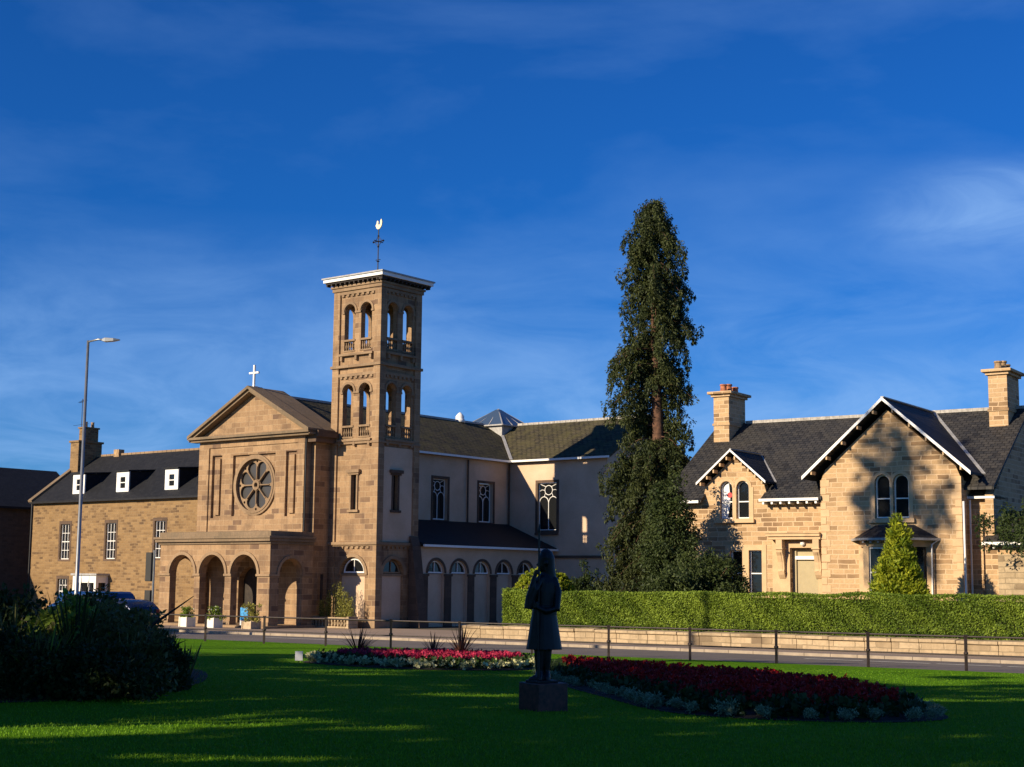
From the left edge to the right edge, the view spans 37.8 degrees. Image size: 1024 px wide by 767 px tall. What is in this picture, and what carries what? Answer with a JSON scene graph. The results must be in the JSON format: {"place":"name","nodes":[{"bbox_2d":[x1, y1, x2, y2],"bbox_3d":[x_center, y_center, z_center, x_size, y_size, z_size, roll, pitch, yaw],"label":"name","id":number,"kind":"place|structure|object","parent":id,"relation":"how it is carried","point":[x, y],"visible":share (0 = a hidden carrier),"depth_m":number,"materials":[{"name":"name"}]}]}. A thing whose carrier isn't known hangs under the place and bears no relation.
{"place":"outdoors","nodes":[
{"label":"outdoors","id":0,"kind":"place"},
{"bbox_2d":[0,669,207,702],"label":"soil","id":1,"kind":"structure","parent":0,"point":[197,675],"depth_m":20.17,"materials":[{"name":"brown soil"}]},
{"bbox_2d":[0,591,49,636],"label":"strappy plant","id":2,"kind":"object","parent":1,"relation":"on","point":[18,617],"visible":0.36,"depth_m":21.30,"materials":[{"name":"green plant"}]},
{"bbox_2d":[0,597,51,637],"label":"strappy plant","id":3,"kind":"object","parent":1,"relation":"on","point":[14,617],"visible":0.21,"depth_m":21.03,"materials":[{"name":"green plant"}]},
{"bbox_2d":[0,581,54,632],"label":"dark shrub","id":4,"kind":"object","parent":1,"relation":"on","point":[6,603],"visible":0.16,"depth_m":22.21,"materials":[{"name":"green plant"}]},
{"bbox_2d":[0,621,76,701],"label":"front shrub","id":5,"kind":"object","parent":1,"relation":"on","point":[11,645],"visible":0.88,"depth_m":19.90,"materials":[{"name":"green plant"}]},
{"bbox_2d":[2,612,80,692],"bbox_3d":[-6.424,3.759,20.366,1.267,1.417,1.515,-2,-8,19],"label":"strappy plant","id":6,"kind":"object","parent":1,"relation":"on","point":[56,648],"visible":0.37,"depth_m":20.26,"materials":[{"name":"green plant"}]},
{"bbox_2d":[17,588,118,653],"bbox_3d":[-6.508,3.821,21.860,1.964,1.672,2.046,5,-9,-32],"label":"leafy shrub","id":7,"kind":"object","parent":1,"relation":"on","point":[49,617],"visible":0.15,"depth_m":21.76,"materials":[{"name":"green plant"}]},
{"bbox_2d":[29,575,127,655],"bbox_3d":[-6.075,3.616,21.144,1.389,1.925,1.464,6,-9,-36],"label":"cordyline","id":8,"kind":"object","parent":1,"relation":"on","point":[83,628],"visible":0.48,"depth_m":20.97,"materials":[{"name":"green plant"}]},
{"bbox_2d":[0,622,185,694],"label":"ornamental grass","id":9,"kind":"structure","parent":1,"relation":"on","point":[64,641],"depth_m":20.81,"materials":[{"name":"green plant"}]},
{"bbox_2d":[31,584,166,629],"bbox_3d":[-7.296,4.398,26.112,2.863,1.815,2.294,1,-8,0],"label":"shrub","id":10,"kind":"object","parent":1,"relation":"on","point":[93,596],"visible":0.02,"depth_m":26.09,"materials":[{"name":"green plant"}]},
{"bbox_2d":[32,631,174,701],"bbox_3d":[-5.532,3.932,20.421,1.902,1.087,1.583,1,-8,0],"label":"front shrub","id":11,"kind":"object","parent":1,"relation":"on","point":[101,672],"visible":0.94,"depth_m":20.01,"materials":[{"name":"green plant"}]},
{"bbox_2d":[47,598,180,692],"bbox_3d":[-5.732,3.884,21.702,1.976,1.532,2.004,1,-8,0],"label":"olive shrub","id":12,"kind":"object","parent":1,"relation":"on","point":[122,629],"visible":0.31,"depth_m":21.58,"materials":[{"name":"green plant"}]},
{"bbox_2d":[122,596,193,632],"bbox_3d":[-5.798,4.031,22.840,1.591,1.584,1.740,-3,-8,28],"label":"cordyline","id":13,"kind":"object","parent":1,"relation":"on","point":[161,618],"visible":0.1,"depth_m":22.91,"materials":[{"name":"plant"}]},
{"bbox_2d":[148,629,194,691],"bbox_3d":[-5.358,4.213,22.458,1.227,1.061,1.539,1,-8,0],"label":"shrub","id":14,"kind":"object","parent":1,"relation":"on","point":[183,659],"visible":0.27,"depth_m":22.28,"materials":[{"name":"green plant"}]},
{"bbox_2d":[177,641,211,682],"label":"strappy plant","id":15,"kind":"object","parent":1,"relation":"on","point":[193,664],"visible":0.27,"depth_m":23.23,"materials":[{"name":"green plant"}]},
{"bbox_2d":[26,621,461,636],"bbox_3d":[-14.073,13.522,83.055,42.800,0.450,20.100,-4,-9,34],"label":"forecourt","id":16,"kind":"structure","parent":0,"point":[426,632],"depth_m":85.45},
{"bbox_2d":[178,617,195,626],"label":"planter","id":17,"kind":"object","parent":16,"relation":"on","point":[187,622],"visible":1,"depth_m":88.63,"materials":[{"name":"white paint"}]},
{"bbox_2d":[179,605,194,617],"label":"potted plant","id":18,"kind":"object","parent":17,"relation":"in","point":[186,610],"visible":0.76,"depth_m":88.85,"materials":[{"name":"green plant"}]},
{"bbox_2d":[207,618,222,627],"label":"planter","id":19,"kind":"object","parent":16,"relation":"on","point":[214,622],"visible":0.87,"depth_m":87.13,"materials":[{"name":"white paint"}]},
{"bbox_2d":[207,606,226,620],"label":"potted plant","id":20,"kind":"object","parent":19,"relation":"in","point":[215,610],"visible":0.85,"depth_m":87.28,"materials":[{"name":"green plant"}]},
{"bbox_2d":[241,621,260,628],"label":"planter","id":21,"kind":"object","parent":16,"relation":"on","point":[250,625],"visible":0.91,"depth_m":85.64,"materials":[{"name":"stone"}]},
{"bbox_2d":[242,602,261,621],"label":"potted plant","id":22,"kind":"object","parent":21,"relation":"on","point":[251,607],"visible":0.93,"depth_m":85.81,"materials":[{"name":"green plant"}]},
{"bbox_2d":[311,574,357,628],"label":"stone trough","id":23,"kind":"object","parent":16,"relation":"on","point":[348,624],"visible":0.83,"depth_m":90.00,"materials":[{"name":"beige stone"}]},
{"bbox_2d":[317,582,354,616],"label":"bamboo","id":24,"kind":"object","parent":23,"relation":"on","point":[330,609],"visible":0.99,"depth_m":90.50,"materials":[{"name":"green plant"}]},
{"bbox_2d":[21,615,501,630],"bbox_3d":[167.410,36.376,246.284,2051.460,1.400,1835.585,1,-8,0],"label":"ground","id":25,"kind":"structure","parent":0,"point":[445,628],"depth_m":91.85,"materials":[{"name":"grey concrete"}]},
{"bbox_2d":[0,467,59,614],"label":"side house","id":26,"kind":"structure","parent":25,"relation":"on","point":[19,488],"depth_m":113.50,"materials":[{"name":"brown stone"}]},
{"bbox_2d":[27,399,199,620],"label":"terraced house","id":27,"kind":"structure","parent":25,"relation":"on","point":[134,504],"depth_m":104.89,"materials":[{"name":"brown stone"}]},
{"bbox_2d":[71,573,108,590],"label":"bay window","id":28,"kind":"structure","parent":27,"relation":"in","point":[98,580],"depth_m":103.45,"materials":[{"name":"white paint"}]},
{"bbox_2d":[153,219,687,628],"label":"church","id":29,"kind":"structure","parent":25,"relation":"on","point":[393,512],"depth_m":94.49,"materials":[{"name":"stone"}]},
{"bbox_2d":[240,607,249,624],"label":"notice board","id":30,"kind":"object","parent":29,"relation":"on","point":[242,612],"visible":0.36,"depth_m":88.60,"materials":[{"name":"metal"}]},
{"bbox_2d":[243,568,256,620],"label":"door","id":31,"kind":"structure","parent":29,"relation":"in","point":[250,581],"depth_m":94.84,"materials":[{"name":"brown wood"}]},
{"bbox_2d":[570,558,608,594],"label":"climbing shrub","id":32,"kind":"object","parent":25,"relation":"on","point":[581,584],"visible":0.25,"depth_m":95.60,"materials":[{"name":"green plant"}]},
{"bbox_2d":[161,629,1023,663],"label":"kerb","id":33,"kind":"structure","parent":25,"relation":"on","point":[703,650],"depth_m":52.55,"materials":[{"name":"concrete"}]},
{"bbox_2d":[592,198,704,591],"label":"conifer","id":34,"kind":"object","parent":25,"relation":"on","point":[643,361],"visible":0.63,"depth_m":76.11,"materials":[{"name":"green plant"}]},
{"bbox_2d":[628,460,703,595],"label":"side yew","id":35,"kind":"object","parent":25,"relation":"on","point":[670,530],"visible":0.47,"depth_m":67.30,"materials":[{"name":"green plant"}]},
{"bbox_2d":[663,361,1023,601],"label":"gabled house","id":36,"kind":"structure","parent":25,"relation":"on","point":[811,505],"depth_m":66.19,"materials":[{"name":"stone"}]},
{"bbox_2d":[722,482,732,518],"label":"window","id":37,"kind":"structure","parent":36,"relation":"in","point":[727,505],"depth_m":69.54,"materials":[{"name":"white glass"}]},
{"bbox_2d":[732,551,741,579],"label":"window","id":38,"kind":"structure","parent":36,"relation":"in","point":[736,555],"depth_m":68.91,"materials":[{"name":"black glass"}]},
{"bbox_2d":[738,481,748,518],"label":"window","id":39,"kind":"structure","parent":36,"relation":"in","point":[743,489],"depth_m":69.08,"materials":[{"name":"white paint"}]},
{"bbox_2d":[750,550,761,592],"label":"window","id":40,"kind":"structure","parent":36,"relation":"in","point":[755,556],"depth_m":68.33,"materials":[{"name":"grey glass"}]},
{"bbox_2d":[792,548,818,597],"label":"door","id":41,"kind":"structure","parent":36,"relation":"in","point":[804,578],"depth_m":67.17,"materials":[{"name":"beige paint"}]},
{"bbox_2d":[851,525,940,598],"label":"bay window","id":42,"kind":"structure","parent":36,"relation":"in","point":[872,541],"depth_m":63.78,"materials":[{"name":"stone"}]},
{"bbox_2d":[971,497,1023,557],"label":"overhanging tree","id":43,"kind":"object","parent":25,"relation":"on","point":[1005,528],"visible":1,"depth_m":60.25,"materials":[{"name":"green plant"}]},
{"bbox_2d":[302,661,533,670],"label":"soil","id":44,"kind":"structure","parent":0,"point":[376,665],"depth_m":33.56,"materials":[{"name":"brown soil"}]},
{"bbox_2d":[306,655,318,661],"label":"silver plant","id":45,"kind":"object","parent":44,"relation":"on","point":[310,659],"visible":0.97,"depth_m":35.58,"materials":[{"name":"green plant"}]},
{"bbox_2d":[333,656,343,663],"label":"silver plant","id":46,"kind":"object","parent":44,"relation":"on","point":[341,661],"visible":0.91,"depth_m":34.41,"materials":[{"name":"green plant"}]},
{"bbox_2d":[340,624,377,649],"bbox_3d":[-3.738,6.417,37.141,1.193,1.045,1.643,2,-8,-13],"label":"cordyline","id":47,"kind":"object","parent":44,"relation":"on","point":[361,644],"visible":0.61,"depth_m":36.93,"materials":[{"name":"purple plant"}]},
{"bbox_2d":[305,650,534,669],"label":"pale flowers","id":48,"kind":"object","parent":44,"relation":"on","point":[419,663],"visible":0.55,"depth_m":33.79,"materials":[{"name":"beige plant"}]},
{"bbox_2d":[312,648,534,668],"bbox_3d":[-2.026,6.681,36.137,5.640,0.610,6.114,1,-8,0],"label":"bedding foliage","id":49,"kind":"object","parent":44,"relation":"on","point":[525,657],"visible":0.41,"depth_m":33.94,"materials":[{"name":"green plant"}]},
{"bbox_2d":[334,646,523,660],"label":"crimson flowers","id":50,"kind":"object","parent":44,"relation":"on","point":[424,652],"visible":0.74,"depth_m":35.10,"materials":[{"name":"red plant"}]},
{"bbox_2d":[421,633,446,649],"bbox_3d":[-2.014,6.715,38.206,0.833,0.862,0.938,1,-8,0],"label":"cordyline","id":51,"kind":"object","parent":44,"relation":"on","point":[433,644],"visible":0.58,"depth_m":38.19,"materials":[{"name":"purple plant"}]},
{"bbox_2d":[441,620,478,651],"bbox_3d":[-1.371,6.406,37.056,1.799,1.163,1.251,-3,-9,28],"label":"cordyline","id":52,"kind":"object","parent":44,"relation":"on","point":[461,643],"visible":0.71,"depth_m":36.98,"materials":[{"name":"purple plant"}]},
{"bbox_2d":[458,662,468,668],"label":"silver plant","id":53,"kind":"object","parent":44,"relation":"on","point":[461,665],"visible":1,"depth_m":33.34,"materials":[{"name":"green plant"}]},
{"bbox_2d":[0,638,1023,766],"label":"lawn","id":54,"kind":"structure","parent":0,"point":[251,650],"depth_m":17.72,"materials":[{"name":"green plant"}]},
{"bbox_2d":[74,337,119,593],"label":"street lamp","id":55,"kind":"object","parent":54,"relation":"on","point":[77,567],"visible":0.75,"depth_m":60.00,"materials":[{"name":"metal"}]},
{"bbox_2d":[295,651,302,662],"bbox_3d":[-5.044,6.500,35.456,0.180,0.320,0.033,1,-8,0],"label":"plant marker","id":56,"kind":"object","parent":54,"relation":"on","point":[298,656],"visible":0.96,"depth_m":35.45,"materials":[{"name":"white plastic"}]},
{"bbox_2d":[519,524,567,711],"bbox_3d":[0.391,3.102,19.756,0.582,2.480,0.537,5,-9,-33],"label":"statue","id":57,"kind":"object","parent":54,"relation":"on","point":[540,690],"visible":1,"depth_m":19.61,"materials":[{"name":"grey metal"}]},
{"bbox_2d":[148,613,1023,670],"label":"fence","id":58,"kind":"object","parent":54,"relation":"on","point":[776,646],"visible":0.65,"depth_m":44.53,"materials":[{"name":"black metal"}]},
{"bbox_2d":[0,0,1023,483],"label":"sky","id":59,"kind":"structure","parent":0,"point":[841,182],"materials":[{"name":"blue"}]},
{"bbox_2d":[159,632,1023,672],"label":"road","id":60,"kind":"structure","parent":0,"point":[893,663],"depth_m":48.52,"materials":[{"name":"grey asphalt"}]},
{"bbox_2d":[97,599,159,623],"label":"parked car","id":61,"kind":"object","parent":60,"relation":"on","point":[143,604],"visible":0.05,"depth_m":65.69,"materials":[{"name":"blue paint"}]},
{"bbox_2d":[169,633,1013,666],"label":"road marking","id":62,"kind":"object","parent":60,"relation":"on","point":[804,658],"visible":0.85,"depth_m":45.84,"materials":[{"name":"white paint"}]},
{"bbox_2d":[159,626,1023,660],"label":"pavement","id":63,"kind":"structure","parent":0,"point":[898,654],"depth_m":53.48,"materials":[{"name":"grey concrete"}]},
{"bbox_2d":[48,591,134,606],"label":"parked van","id":64,"kind":"object","parent":63,"relation":"on","point":[126,595],"visible":0.05,"depth_m":71.55,"materials":[{"name":"blue paint"}]},
{"bbox_2d":[144,550,155,602],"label":"traffic signal","id":65,"kind":"object","parent":63,"relation":"on","point":[150,572],"visible":0.77,"depth_m":67.62,"materials":[{"name":"metal"}]},
{"bbox_2d":[553,679,947,722],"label":"soil","id":66,"kind":"structure","parent":0,"point":[751,714],"depth_m":19.56,"materials":[{"name":"brown soil"}]},
{"bbox_2d":[550,670,558,679],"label":"silver plant","id":67,"kind":"object","parent":66,"relation":"on","point":[552,673],"visible":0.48,"depth_m":28.84,"materials":[{"name":"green plant"}]},
{"bbox_2d":[552,672,562,679],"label":"silver plant","id":68,"kind":"object","parent":66,"relation":"on","point":[555,677],"visible":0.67,"depth_m":28.27,"materials":[{"name":"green plant"}]},
{"bbox_2d":[558,675,567,681],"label":"silver plant","id":69,"kind":"object","parent":66,"relation":"on","point":[560,678],"visible":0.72,"depth_m":27.83,"materials":[{"name":"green plant"}]},
{"bbox_2d":[562,675,575,683],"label":"silver plant","id":70,"kind":"object","parent":66,"relation":"on","point":[568,680],"visible":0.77,"depth_m":26.96,"materials":[{"name":"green plant"}]},
{"bbox_2d":[571,677,586,685],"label":"silver plant","id":71,"kind":"object","parent":66,"relation":"on","point":[576,682],"visible":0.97,"depth_m":26.17,"materials":[{"name":"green plant"}]},
{"bbox_2d":[586,679,595,687],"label":"silver plant","id":72,"kind":"object","parent":66,"relation":"on","point":[589,685],"visible":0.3,"depth_m":25.51,"materials":[{"name":"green plant"}]},
{"bbox_2d":[592,682,612,690],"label":"silver plant","id":73,"kind":"object","parent":66,"relation":"on","point":[599,687],"visible":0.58,"depth_m":24.39,"materials":[{"name":"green plant"}]},
{"bbox_2d":[602,685,617,694],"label":"silver plant","id":74,"kind":"object","parent":66,"relation":"on","point":[610,690],"visible":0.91,"depth_m":23.54,"materials":[{"name":"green plant"}]},
{"bbox_2d":[614,686,628,696],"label":"silver plant","id":75,"kind":"object","parent":66,"relation":"on","point":[621,689],"visible":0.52,"depth_m":22.91,"materials":[{"name":"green plant"}]},
{"bbox_2d":[620,687,639,698],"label":"silver plant","id":76,"kind":"object","parent":66,"relation":"on","point":[630,689],"visible":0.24,"depth_m":22.43,"materials":[{"name":"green plant"}]},
{"bbox_2d":[623,690,640,700],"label":"silver plant","id":77,"kind":"object","parent":66,"relation":"on","point":[631,694],"visible":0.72,"depth_m":21.76,"materials":[{"name":"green plant"}]},
{"bbox_2d":[633,692,652,704],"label":"silver plant","id":78,"kind":"object","parent":66,"relation":"on","point":[640,697],"visible":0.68,"depth_m":21.08,"materials":[{"name":"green plant"}]},
{"bbox_2d":[641,691,665,707],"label":"silver plant","id":79,"kind":"object","parent":66,"relation":"on","point":[654,699],"visible":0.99,"depth_m":20.64,"materials":[{"name":"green plant"}]},
{"bbox_2d":[664,697,686,708],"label":"silver plant","id":80,"kind":"object","parent":66,"relation":"on","point":[675,702],"visible":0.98,"depth_m":20.04,"materials":[{"name":"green plant"}]},
{"bbox_2d":[684,701,699,712],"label":"silver plant","id":81,"kind":"object","parent":66,"relation":"on","point":[692,705],"visible":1,"depth_m":19.68,"materials":[{"name":"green plant"}]},
{"bbox_2d":[710,698,740,716],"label":"silver plant","id":82,"kind":"object","parent":66,"relation":"on","point":[727,709],"visible":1,"depth_m":19.22,"materials":[{"name":"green plant"}]},
{"bbox_2d":[561,654,899,703],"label":"scarlet flowers","id":83,"kind":"object","parent":66,"relation":"on","point":[748,681],"visible":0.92,"depth_m":22.70,"materials":[{"name":"red plant"}]},
{"bbox_2d":[550,657,928,720],"bbox_3d":[3.287,5.293,26.590,4.327,0.770,15.561,2,-8,-8],"label":"bedding foliage","id":84,"kind":"object","parent":66,"relation":"on","point":[789,704],"visible":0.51,"depth_m":19.86,"materials":[{"name":"green plant"}]},
{"bbox_2d":[754,704,776,718],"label":"silver plant","id":85,"kind":"object","parent":66,"relation":"on","point":[762,710],"visible":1,"depth_m":19.01,"materials":[{"name":"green plant"}]},
{"bbox_2d":[803,707,819,719],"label":"silver plant","id":86,"kind":"object","parent":66,"relation":"on","point":[811,712],"visible":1,"depth_m":18.95,"materials":[{"name":"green plant"}]},
{"bbox_2d":[836,706,858,719],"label":"silver plant","id":87,"kind":"object","parent":66,"relation":"on","point":[843,713],"visible":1,"depth_m":18.96,"materials":[{"name":"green plant"}]},
{"bbox_2d":[863,705,884,719],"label":"silver plant","id":88,"kind":"object","parent":66,"relation":"on","point":[876,711],"visible":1,"depth_m":19.15,"materials":[{"name":"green plant"}]},
{"bbox_2d":[904,706,923,719],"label":"silver plant","id":89,"kind":"object","parent":66,"relation":"on","point":[912,713],"visible":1,"depth_m":19.37,"materials":[{"name":"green plant"}]},
{"bbox_2d":[918,699,933,709],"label":"silver plant","id":90,"kind":"object","parent":66,"relation":"on","point":[927,703],"visible":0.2,"depth_m":21.43,"materials":[{"name":"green plant"}]},
{"bbox_2d":[922,705,943,719],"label":"silver plant","id":91,"kind":"object","parent":66,"relation":"on","point":[931,713],"visible":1,"depth_m":19.66,"materials":[{"name":"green plant"}]},
{"bbox_2d":[927,704,947,716],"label":"silver plant","id":92,"kind":"object","parent":66,"relation":"on","point":[940,708],"visible":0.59,"depth_m":20.30,"materials":[{"name":"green plant"}]},
{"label":"garden ground","id":93,"kind":"structure","parent":0,"visible":0},
{"bbox_2d":[512,567,575,594],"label":"clipped bush","id":94,"kind":"object","parent":93,"relation":"on","point":[524,582],"visible":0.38,"depth_m":64.91,"materials":[{"name":"green plant"}]},
{"bbox_2d":[641,535,753,596],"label":"yew bush","id":95,"kind":"object","parent":93,"relation":"on","point":[712,573],"visible":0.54,"depth_m":61.75,"materials":[{"name":"green plant"}]},
{"bbox_2d":[462,624,1023,655],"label":"retaining wall","id":96,"kind":"structure","parent":93,"relation":"on","point":[916,645],"depth_m":55.08,"materials":[{"name":"stone"}]},
{"bbox_2d":[501,587,1023,640],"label":"hedge","id":97,"kind":"object","parent":96,"relation":"on","point":[1002,616],"visible":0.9,"depth_m":55.45,"materials":[{"name":"green plant"}]},
{"bbox_2d":[867,512,930,599],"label":"golden conifer","id":98,"kind":"object","parent":93,"relation":"on","point":[897,571],"visible":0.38,"depth_m":59.36,"materials":[{"name":"green plant"}]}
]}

